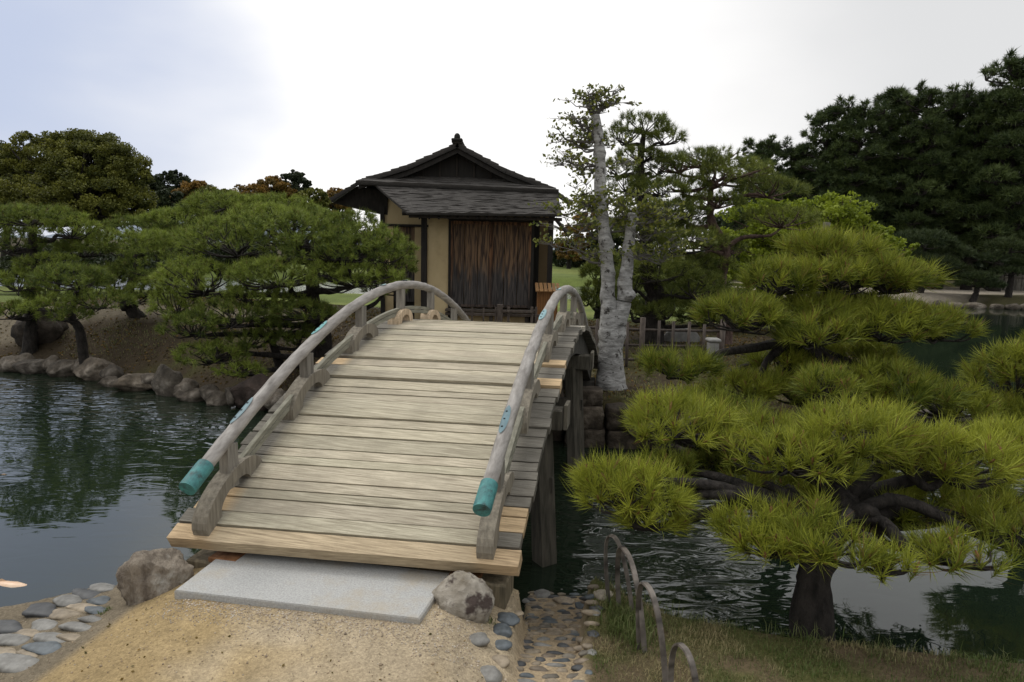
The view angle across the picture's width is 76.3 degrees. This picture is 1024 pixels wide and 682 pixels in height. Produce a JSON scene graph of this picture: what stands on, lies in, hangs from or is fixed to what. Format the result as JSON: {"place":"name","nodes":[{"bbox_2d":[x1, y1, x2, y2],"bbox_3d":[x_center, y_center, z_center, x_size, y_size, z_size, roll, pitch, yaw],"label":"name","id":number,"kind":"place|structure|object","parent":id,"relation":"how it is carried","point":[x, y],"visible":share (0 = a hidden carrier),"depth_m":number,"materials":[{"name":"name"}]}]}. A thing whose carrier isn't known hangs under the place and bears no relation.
{"place":"outdoors","nodes":[
{"label":"outdoors","id":0,"kind":"place"},
{"bbox_2d":[0,216,657,251],"bbox_3d":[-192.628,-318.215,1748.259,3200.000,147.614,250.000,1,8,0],"label":"hills","id":1,"kind":"structure","parent":0,"point":[51,235],"depth_m":1675.85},
{"bbox_2d":[0,275,1023,662],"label":"water","id":2,"kind":"structure","parent":0,"point":[92,473],"depth_m":5.62,"materials":[{"name":"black liquid"}]},
{"bbox_2d":[0,355,18,371],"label":"shore rock","id":3,"kind":"object","parent":2,"relation":"in","point":[6,362],"visible":0.59,"depth_m":11.96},
{"bbox_2d":[0,578,26,586],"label":"koi","id":4,"kind":"object","parent":2,"relation":"in","point":[4,583],"visible":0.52,"depth_m":4.67},
{"bbox_2d":[12,359,46,373],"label":"shore rock","id":5,"kind":"object","parent":2,"relation":"in","point":[30,366],"visible":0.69,"depth_m":11.87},
{"bbox_2d":[97,376,117,386],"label":"shore rock","id":6,"kind":"object","parent":2,"relation":"on","point":[105,381],"visible":0.52,"depth_m":10.97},
{"bbox_2d":[99,364,123,377],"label":"shore stone","id":7,"kind":"object","parent":6,"relation":"on","point":[113,370],"visible":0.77,"depth_m":11.16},
{"bbox_2d":[108,373,154,390],"bbox_3d":[-6.205,0.711,10.880,0.863,0.355,0.526,0,8,-11],"label":"shore rock","id":8,"kind":"object","parent":2,"relation":"in","point":[129,382],"visible":0.69,"depth_m":10.70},
{"bbox_2d":[151,364,182,396],"bbox_3d":[-5.595,0.692,10.573,0.595,0.661,0.318,3,8,11],"label":"shore rock","id":9,"kind":"object","parent":2,"relation":"in","point":[165,380],"visible":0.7,"depth_m":10.45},
{"bbox_2d":[173,388,203,401],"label":"shore rock","id":10,"kind":"object","parent":2,"relation":"in","point":[192,395],"visible":0.7,"depth_m":10.12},
{"bbox_2d":[199,384,218,399],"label":"shore stone","id":11,"kind":"object","parent":2,"relation":"on","point":[206,391],"visible":0.78,"depth_m":9.94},
{"bbox_2d":[205,390,227,405],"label":"shore rock","id":12,"kind":"object","parent":2,"relation":"on","point":[217,398],"visible":0.8,"depth_m":9.90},
{"bbox_2d":[230,373,268,410],"bbox_3d":[-3.876,0.789,9.863,0.744,0.629,0.617,3,8,11],"label":"shore rock","id":13,"kind":"object","parent":2,"relation":"in","point":[244,392],"visible":0.47,"depth_m":9.62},
{"bbox_2d":[264,388,284,409],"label":"shore stone","id":14,"kind":"object","parent":2,"relation":"on","point":[276,396],"visible":0.37,"depth_m":9.37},
{"bbox_2d":[897,299,1023,309],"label":"stone edging","id":15,"kind":"object","parent":2,"relation":"in","point":[977,305],"visible":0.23,"depth_m":32.89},
{"bbox_2d":[0,237,1023,681],"bbox_3d":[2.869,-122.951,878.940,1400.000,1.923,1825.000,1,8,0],"label":"ground","id":16,"kind":"structure","parent":0,"point":[226,663],"depth_m":3.15,"materials":[{"name":"sand"}]},
{"bbox_2d":[0,620,22,633],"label":"cobble","id":17,"kind":"object","parent":16,"relation":"on","point":[10,626],"visible":0.63,"depth_m":3.35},
{"bbox_2d":[0,633,30,645],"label":"cobble","id":18,"kind":"object","parent":16,"relation":"on","point":[10,639],"visible":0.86,"depth_m":3.22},
{"bbox_2d":[0,653,38,672],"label":"cobble","id":19,"kind":"object","parent":16,"relation":"on","point":[12,663],"visible":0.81,"depth_m":3.00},
{"bbox_2d":[10,307,68,346],"bbox_3d":[-9.482,-0.269,13.076,1.068,0.883,0.800,1,8,0],"label":"mound boulder","id":20,"kind":"object","parent":16,"relation":"on","point":[50,331],"visible":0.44,"depth_m":12.85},
{"bbox_2d":[22,602,56,617],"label":"cobble","id":21,"kind":"object","parent":16,"relation":"on","point":[43,609],"visible":0.7,"depth_m":3.48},
{"bbox_2d":[21,641,61,654],"bbox_3d":[-2.242,1.476,3.130,0.232,0.052,0.103,3,8,14],"label":"cobble","id":22,"kind":"object","parent":16,"relation":"on","point":[42,648],"visible":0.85,"depth_m":3.11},
{"bbox_2d":[31,619,57,630],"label":"cobble","id":23,"kind":"object","parent":16,"relation":"on","point":[42,624],"visible":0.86,"depth_m":3.34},
{"bbox_2d":[33,632,65,642],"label":"cobble","id":24,"kind":"object","parent":16,"relation":"on","point":[44,636],"visible":0.59,"depth_m":3.19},
{"bbox_2d":[0,240,106,293],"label":"evergreen bush","id":25,"kind":"object","parent":16,"relation":"on","point":[5,264],"visible":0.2,"depth_m":26.24,"materials":[{"name":"green plant"}]},
{"bbox_2d":[0,200,120,354],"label":"pine tree","id":26,"kind":"object","parent":16,"relation":"on","point":[10,217],"visible":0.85,"depth_m":12.13,"materials":[{"name":"green plant"}]},
{"bbox_2d":[46,359,75,376],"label":"shore rock","id":27,"kind":"object","parent":16,"relation":"on","point":[60,368],"visible":0.6,"depth_m":11.70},
{"bbox_2d":[49,608,81,619],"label":"cobble","id":28,"kind":"object","parent":16,"relation":"on","point":[60,614],"visible":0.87,"depth_m":3.43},
{"bbox_2d":[52,594,82,606],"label":"cobble","id":29,"kind":"object","parent":16,"relation":"on","point":[64,600],"visible":0.73,"depth_m":3.57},
{"bbox_2d":[56,633,80,640],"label":"cobble","id":30,"kind":"object","parent":16,"relation":"on","point":[69,637],"visible":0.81,"depth_m":3.18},
{"bbox_2d":[58,621,90,631],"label":"cobble","id":31,"kind":"object","parent":16,"relation":"on","point":[73,626],"visible":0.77,"depth_m":3.27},
{"bbox_2d":[14,259,138,364],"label":"pine tree","id":32,"kind":"object","parent":16,"relation":"on","point":[72,309],"visible":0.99,"depth_m":11.15,"materials":[{"name":"green plant"}]},
{"bbox_2d":[0,128,160,253],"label":"camphor tree","id":33,"kind":"object","parent":16,"relation":"on","point":[106,182],"visible":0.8,"depth_m":35.62,"materials":[{"name":"green plant"}]},
{"bbox_2d":[66,603,97,612],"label":"cobble","id":34,"kind":"object","parent":16,"relation":"on","point":[79,607],"visible":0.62,"depth_m":3.48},
{"bbox_2d":[72,588,100,598],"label":"cobble","id":35,"kind":"object","parent":16,"relation":"on","point":[82,593],"visible":0.73,"depth_m":3.64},
{"bbox_2d":[73,356,113,380],"bbox_3d":[-7.386,0.534,11.570,0.667,0.528,0.480,3,8,11],"label":"shore rock","id":36,"kind":"object","parent":16,"relation":"on","point":[90,368],"visible":0.73,"depth_m":11.41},
{"bbox_2d":[84,606,105,614],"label":"cobble","id":37,"kind":"object","parent":16,"relation":"on","point":[93,610],"visible":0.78,"depth_m":3.43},
{"bbox_2d":[86,596,109,604],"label":"cobble","id":38,"kind":"object","parent":16,"relation":"on","point":[100,600],"visible":0.86,"depth_m":3.54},
{"bbox_2d":[89,583,114,591],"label":"cobble","id":39,"kind":"object","parent":16,"relation":"on","point":[101,587],"visible":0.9,"depth_m":3.70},
{"bbox_2d":[82,245,183,282],"bbox_3d":[-16.928,-3.048,28.897,4.180,2.741,4.160,8,11,41],"label":"evergreen bush","id":40,"kind":"object","parent":16,"relation":"on","point":[110,258],"visible":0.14,"depth_m":28.16,"materials":[{"name":"green plant"}]},
{"bbox_2d":[61,227,208,318],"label":"pine tree","id":41,"kind":"object","parent":16,"relation":"on","point":[146,243],"visible":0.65,"depth_m":12.83,"materials":[{"name":"green plant"}]},
{"bbox_2d":[116,547,193,605],"bbox_3d":[-1.932,1.289,3.509,0.318,0.342,0.316,7,10,33],"label":"boulder","id":42,"kind":"object","parent":16,"relation":"on","point":[143,575],"visible":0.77,"depth_m":3.42,"materials":[{"name":"stone"}]},
{"bbox_2d":[146,188,185,227],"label":"distant tree","id":43,"kind":"object","parent":16,"relation":"on","point":[167,197],"visible":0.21,"depth_m":48.55,"materials":[{"name":"green plant"}]},
{"bbox_2d":[148,169,190,200],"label":"distant tree","id":44,"kind":"object","parent":16,"relation":"on","point":[174,178],"visible":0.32,"depth_m":60.01,"materials":[{"name":"green plant"}]},
{"bbox_2d":[174,378,198,390],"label":"shore stone","id":45,"kind":"object","parent":16,"relation":"on","point":[185,384],"visible":0.72,"depth_m":10.22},
{"bbox_2d":[171,179,216,203],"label":"distant tree","id":46,"kind":"object","parent":16,"relation":"on","point":[188,187],"visible":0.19,"depth_m":58.11,"materials":[{"name":"orange plant"}]},
{"bbox_2d":[184,184,230,240],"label":"distant tree","id":47,"kind":"object","parent":16,"relation":"on","point":[208,188],"visible":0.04,"depth_m":53.40,"materials":[{"name":"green plant"}]},
{"bbox_2d":[155,223,277,291],"bbox_3d":[-14.072,-3.747,30.898,5.165,3.714,5.115,-7,11,-44],"label":"evergreen bush","id":48,"kind":"object","parent":16,"relation":"on","point":[218,252],"visible":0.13,"depth_m":29.70,"materials":[{"name":"green plant"}]},
{"bbox_2d":[102,187,332,297],"bbox_3d":[-7.267,-2.420,16.428,5.641,2.882,2.667,0,8,-12],"label":"pine tree","id":49,"kind":"object","parent":16,"relation":"on","point":[151,219],"visible":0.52,"depth_m":15.89,"materials":[{"name":"green plant"}]},
{"bbox_2d":[232,183,269,196],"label":"distant tree","id":50,"kind":"object","parent":16,"relation":"on","point":[256,187],"visible":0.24,"depth_m":59.98,"materials":[{"name":"orange plant"}]},
{"bbox_2d":[1,568,523,681],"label":"gravel","id":51,"kind":"structure","parent":16,"relation":"on","point":[303,619],"depth_m":3.10,"materials":[{"name":"gravel"}]},
{"bbox_2d":[209,316,325,366],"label":"pine tree","id":52,"kind":"object","parent":16,"relation":"on","point":[272,341],"visible":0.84,"depth_m":10.48,"materials":[{"name":"green plant"}]},
{"bbox_2d":[251,175,296,249],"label":"distant tree","id":53,"kind":"object","parent":16,"relation":"on","point":[280,186],"visible":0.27,"depth_m":61.87,"materials":[{"name":"brown plant"}]},
{"bbox_2d":[144,199,420,379],"bbox_3d":[-3.696,-0.943,10.748,4.464,2.884,2.878,1,8,0],"label":"pine tree","id":54,"kind":"object","parent":16,"relation":"on","point":[324,238],"visible":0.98,"depth_m":10.17,"materials":[{"name":"green plant"}]},
{"bbox_2d":[280,169,312,257],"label":"distant tree","id":55,"kind":"object","parent":16,"relation":"on","point":[296,179],"visible":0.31,"depth_m":63.84,"materials":[{"name":"green plant"}]},
{"bbox_2d":[174,553,448,623],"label":"granite slab","id":56,"kind":"structure","parent":16,"relation":"on","point":[375,592],"depth_m":3.37,"materials":[{"name":"stone"}]},
{"bbox_2d":[294,187,330,232],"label":"distant tree","id":57,"kind":"object","parent":16,"relation":"on","point":[325,199],"visible":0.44,"depth_m":58.38,"materials":[{"name":"green plant"}]},
{"bbox_2d":[319,187,355,233],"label":"distant tree","id":58,"kind":"object","parent":16,"relation":"on","point":[331,191],"visible":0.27,"depth_m":68.09,"materials":[{"name":"green plant"}]},
{"bbox_2d":[166,280,598,609],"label":"arched bridge","id":59,"kind":"structure","parent":16,"relation":"on","point":[399,436],"depth_m":4.19,"materials":[{"name":"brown wood"}]},
{"bbox_2d":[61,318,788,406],"bbox_3d":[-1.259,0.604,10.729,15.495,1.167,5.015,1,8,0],"label":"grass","id":60,"kind":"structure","parent":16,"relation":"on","point":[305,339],"depth_m":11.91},
{"bbox_2d":[0,296,854,412],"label":"leaf litter","id":61,"kind":"object","parent":16,"relation":"on","point":[609,396],"visible":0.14,"depth_m":12.76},
{"bbox_2d":[329,133,571,322],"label":"tea house","id":62,"kind":"structure","parent":16,"relation":"on","point":[460,213],"depth_m":13.07,"materials":[{"name":"paint"}]},
{"bbox_2d":[394,227,414,301],"bbox_3d":[-2.339,-1.662,14.175,0.450,1.613,0.040,1,8,0],"label":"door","id":63,"kind":"structure","parent":62,"relation":"in","point":[410,295],"depth_m":14.18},
{"bbox_2d":[450,221,490,307],"bbox_3d":[-0.822,-1.527,13.019,0.794,1.700,0.057,1,8,0],"label":"sliding door","id":64,"kind":"structure","parent":62,"relation":"in","point":[466,291],"depth_m":13.01,"materials":[{"name":"wood"}]},
{"bbox_2d":[490,222,531,307],"bbox_3d":[-0.026,-1.513,13.054,0.794,1.700,0.056,1,8,0],"label":"sliding door","id":65,"kind":"structure","parent":62,"relation":"in","point":[501,268],"depth_m":13.05,"materials":[{"name":"wood"}]},
{"bbox_2d":[432,570,494,623],"bbox_3d":[-0.249,1.348,3.353,0.328,0.317,0.263,0,8,-11],"label":"boulder","id":66,"kind":"object","parent":16,"relation":"on","point":[469,596],"visible":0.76,"depth_m":3.27,"materials":[{"name":"stone"}]},
{"bbox_2d":[469,632,489,646],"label":"cobble","id":67,"kind":"object","parent":16,"relation":"on","point":[479,639],"visible":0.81,"depth_m":3.09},
{"bbox_2d":[480,665,502,681],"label":"cobble","id":68,"kind":"object","parent":16,"relation":"on","point":[491,673],"visible":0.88,"depth_m":2.89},
{"bbox_2d":[491,654,509,667],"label":"cobble","id":69,"kind":"object","parent":16,"relation":"on","point":[502,661],"visible":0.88,"depth_m":3.02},
{"bbox_2d":[465,304,539,322],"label":"picket gate","id":70,"kind":"structure","parent":16,"relation":"on","point":[499,312],"depth_m":11.63,"materials":[{"name":"brown wood"}]},
{"bbox_2d":[493,623,512,637],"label":"cobble","id":71,"kind":"object","parent":16,"relation":"on","point":[503,629],"visible":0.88,"depth_m":3.26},
{"bbox_2d":[495,639,511,650],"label":"cobble","id":72,"kind":"object","parent":16,"relation":"on","point":[503,644],"visible":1,"depth_m":3.15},
{"bbox_2d":[497,612,519,625],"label":"cobble","id":73,"kind":"object","parent":16,"relation":"on","point":[510,618],"visible":0.87,"depth_m":3.38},
{"bbox_2d":[535,283,559,320],"bbox_3d":[0.661,-0.521,12.408,0.462,1.140,0.508,1,8,0],"label":"slatted cabinet","id":74,"kind":"object","parent":16,"relation":"on","point":[544,294],"visible":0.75,"depth_m":12.22,"materials":[{"name":"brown wood"}]},
{"bbox_2d":[553,224,583,268],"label":"distant tree","id":75,"kind":"object","parent":16,"relation":"on","point":[561,255],"visible":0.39,"depth_m":64.80,"materials":[{"name":"green plant"}]},
{"bbox_2d":[553,245,592,267],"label":"distant tree","id":76,"kind":"object","parent":16,"relation":"on","point":[563,262],"visible":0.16,"depth_m":68.60,"materials":[{"name":"green plant"}]},
{"bbox_2d":[572,209,596,260],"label":"distant tree","id":77,"kind":"object","parent":16,"relation":"on","point":[581,235],"visible":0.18,"depth_m":58.85,"materials":[{"name":"green plant"}]},
{"bbox_2d":[568,250,620,318],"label":"pine tree","id":78,"kind":"object","parent":16,"relation":"on","point":[588,268],"visible":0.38,"depth_m":17.15,"materials":[{"name":"green plant"}]},
{"bbox_2d":[590,226,625,268],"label":"distant tree","id":79,"kind":"object","parent":16,"relation":"on","point":[617,241],"visible":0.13,"depth_m":56.90,"materials":[{"name":"green plant"}]},
{"bbox_2d":[553,386,666,448],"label":"retaining wall","id":80,"kind":"structure","parent":16,"relation":"on","point":[612,435],"depth_m":8.23,"materials":[{"name":"stone"}]},
{"bbox_2d":[604,534,634,616],"bbox_3d":[0.602,1.331,3.661,0.084,0.499,0.201,-6,11,-41],"label":"border hoop","id":81,"kind":"object","parent":16,"relation":"on","point":[625,566],"visible":0.95,"depth_m":3.62,"materials":[{"name":"grey wood"}]},
{"bbox_2d":[527,83,717,390],"bbox_3d":[1.429,-1.272,9.004,2.481,4.299,1.584,1,8,0],"label":"pollarded tree","id":82,"kind":"object","parent":16,"relation":"on","point":[614,316],"visible":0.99,"depth_m":8.82,"materials":[{"name":"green plant"}]},
{"bbox_2d":[593,588,657,652],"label":"grass","id":83,"kind":"structure","parent":16,"relation":"on","point":[628,619],"depth_m":3.49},
{"bbox_2d":[615,546,646,652],"bbox_3d":[0.619,1.351,3.458,0.083,0.514,0.476,0,8,-7],"label":"border hoop","id":84,"kind":"object","parent":16,"relation":"on","point":[624,549],"visible":0.88,"depth_m":3.32,"materials":[{"name":"grey wood"}]},
{"bbox_2d":[636,582,667,681],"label":"border hoop","id":85,"kind":"object","parent":16,"relation":"on","point":[658,618],"visible":0.97,"depth_m":2.95,"materials":[{"name":"grey wood"}]},
{"bbox_2d":[589,317,725,368],"bbox_3d":[2.119,0.120,10.689,2.700,1.022,0.122,1,8,0],"label":"lattice fence","id":86,"kind":"object","parent":16,"relation":"on","point":[642,330],"visible":0.32,"depth_m":10.63,"materials":[{"name":"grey wood"}]},
{"bbox_2d":[588,108,731,344],"bbox_3d":[3.011,-2.039,12.280,3.117,4.516,2.587,1,8,0],"label":"pine tree","id":87,"kind":"object","parent":16,"relation":"on","point":[652,307],"visible":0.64,"depth_m":11.96,"materials":[{"name":"green plant"}]},
{"bbox_2d":[664,328,699,341],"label":"garden rock","id":88,"kind":"object","parent":16,"relation":"on","point":[682,336],"visible":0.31,"depth_m":13.14,"materials":[{"name":"stone"}]},
{"bbox_2d":[668,642,698,681],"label":"border hoop","id":89,"kind":"object","parent":16,"relation":"on","point":[689,657],"visible":1,"depth_m":2.71,"materials":[{"name":"grey wood"}]},
{"bbox_2d":[616,256,768,323],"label":"pine tree","id":90,"kind":"object","parent":16,"relation":"on","point":[638,296],"visible":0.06,"depth_m":16.01,"materials":[{"name":"green plant"}]},
{"bbox_2d":[705,337,721,372],"bbox_3d":[3.199,0.281,10.433,0.200,0.660,0.200,1,8,0],"label":"stone post","id":91,"kind":"object","parent":16,"relation":"on","point":[711,342],"visible":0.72,"depth_m":10.33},
{"bbox_2d":[646,143,825,344],"bbox_3d":[4.187,-1.834,12.753,3.414,4.034,2.007,1,8,0],"label":"pine tree","id":92,"kind":"object","parent":16,"relation":"on","point":[711,162],"visible":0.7,"depth_m":12.38,"materials":[{"name":"green plant"}]},
{"bbox_2d":[720,133,795,259],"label":"forest pine","id":93,"kind":"object","parent":16,"relation":"on","point":[770,147],"visible":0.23,"depth_m":44.11,"materials":[{"name":"green plant"}]},
{"bbox_2d":[560,354,1023,641],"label":"pine tree","id":94,"kind":"object","parent":16,"relation":"on","point":[838,509],"visible":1,"depth_m":3.62,"materials":[{"name":"green plant"}]},
{"bbox_2d":[768,143,819,257],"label":"forest pine","id":95,"kind":"object","parent":16,"relation":"on","point":[793,159],"visible":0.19,"depth_m":44.13,"materials":[{"name":"green plant"}]},
{"bbox_2d":[592,575,1023,681],"bbox_3d":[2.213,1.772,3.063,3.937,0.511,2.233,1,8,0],"label":"grass","id":96,"kind":"structure","parent":16,"relation":"on","point":[956,655],"depth_m":3.24,"materials":[{"name":"plant"}]},
{"bbox_2d":[699,190,926,299],"bbox_3d":[6.778,-1.597,14.914,4.936,3.676,2.119,3,8,11],"label":"maple tree","id":97,"kind":"object","parent":16,"relation":"on","point":[834,209],"visible":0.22,"depth_m":14.60,"materials":[{"name":"green plant"}]},
{"bbox_2d":[630,218,1013,423],"bbox_3d":[3.003,0.196,6.157,3.680,2.757,2.604,-6,11,-40],"label":"pine tree","id":98,"kind":"object","parent":16,"relation":"on","point":[816,325],"visible":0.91,"depth_m":5.92,"materials":[{"name":"green plant"}]},
{"bbox_2d":[785,93,868,222],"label":"forest pine","id":99,"kind":"object","parent":16,"relation":"on","point":[830,115],"visible":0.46,"depth_m":42.00,"materials":[{"name":"green plant"}]},
{"bbox_2d":[818,98,898,285],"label":"forest pine","id":100,"kind":"object","parent":16,"relation":"on","point":[863,118],"visible":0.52,"depth_m":40.88,"materials":[{"name":"green plant"}]},
{"bbox_2d":[703,206,1023,278],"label":"undergrowth","id":101,"kind":"object","parent":16,"relation":"on","point":[984,266],"visible":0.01,"depth_m":58.18,"materials":[{"name":"green plant"}]},
{"bbox_2d":[860,85,932,233],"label":"forest pine","id":102,"kind":"object","parent":16,"relation":"on","point":[896,107],"visible":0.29,"depth_m":41.45,"materials":[{"name":"green plant"}]},
{"bbox_2d":[869,79,967,250],"bbox_3d":[25.379,-9.723,40.783,6.027,12.971,5.483,1,8,-4],"label":"forest pine","id":103,"kind":"object","parent":16,"relation":"on","point":[919,167],"visible":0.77,"depth_m":39.84,"materials":[{"name":"green plant"}]},
{"bbox_2d":[877,226,979,292],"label":"shore pine","id":104,"kind":"object","parent":16,"relation":"on","point":[941,242],"visible":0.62,"depth_m":34.81,"materials":[{"name":"green plant"}]},
{"bbox_2d":[911,79,988,286],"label":"forest pine","id":105,"kind":"object","parent":16,"relation":"on","point":[955,114],"visible":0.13,"depth_m":40.26,"materials":[{"name":"green plant"}]},
{"bbox_2d":[931,86,1023,289],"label":"forest pine","id":106,"kind":"object","parent":16,"relation":"on","point":[970,154],"visible":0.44,"depth_m":39.11,"materials":[{"name":"green plant"}]},
{"bbox_2d":[949,267,1009,301],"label":"shore pine","id":107,"kind":"object","parent":16,"relation":"on","point":[979,279],"visible":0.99,"depth_m":34.04,"materials":[{"name":"green plant"}]},
{"bbox_2d":[950,47,1023,291],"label":"forest pine","id":108,"kind":"object","parent":16,"relation":"on","point":[1013,74],"visible":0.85,"depth_m":38.05,"materials":[{"name":"green plant"}]},
{"bbox_2d":[974,233,1023,297],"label":"shore pine","id":109,"kind":"object","parent":16,"relation":"on","point":[1009,267],"visible":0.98,"depth_m":34.35,"materials":[{"name":"green plant"}]},
{"bbox_2d":[987,272,1023,290],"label":"brushwood fence","id":110,"kind":"object","parent":16,"relation":"on","point":[1018,285],"visible":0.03,"depth_m":41.22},
{"bbox_2d":[0,0,1023,251],"label":"sky","id":111,"kind":"structure","parent":0,"point":[226,94],"materials":[{"name":"white"}]},
{"bbox_2d":[516,584,604,681],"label":"path","id":112,"kind":"structure","parent":0,"point":[557,630],"depth_m":3.60,"materials":[{"name":"stone"}]},
{"bbox_2d":[865,329,1023,439],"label":"pine tree","id":113,"kind":"object","parent":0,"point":[1011,366],"visible":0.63,"depth_m":6.36,"materials":[{"name":"green plant"}]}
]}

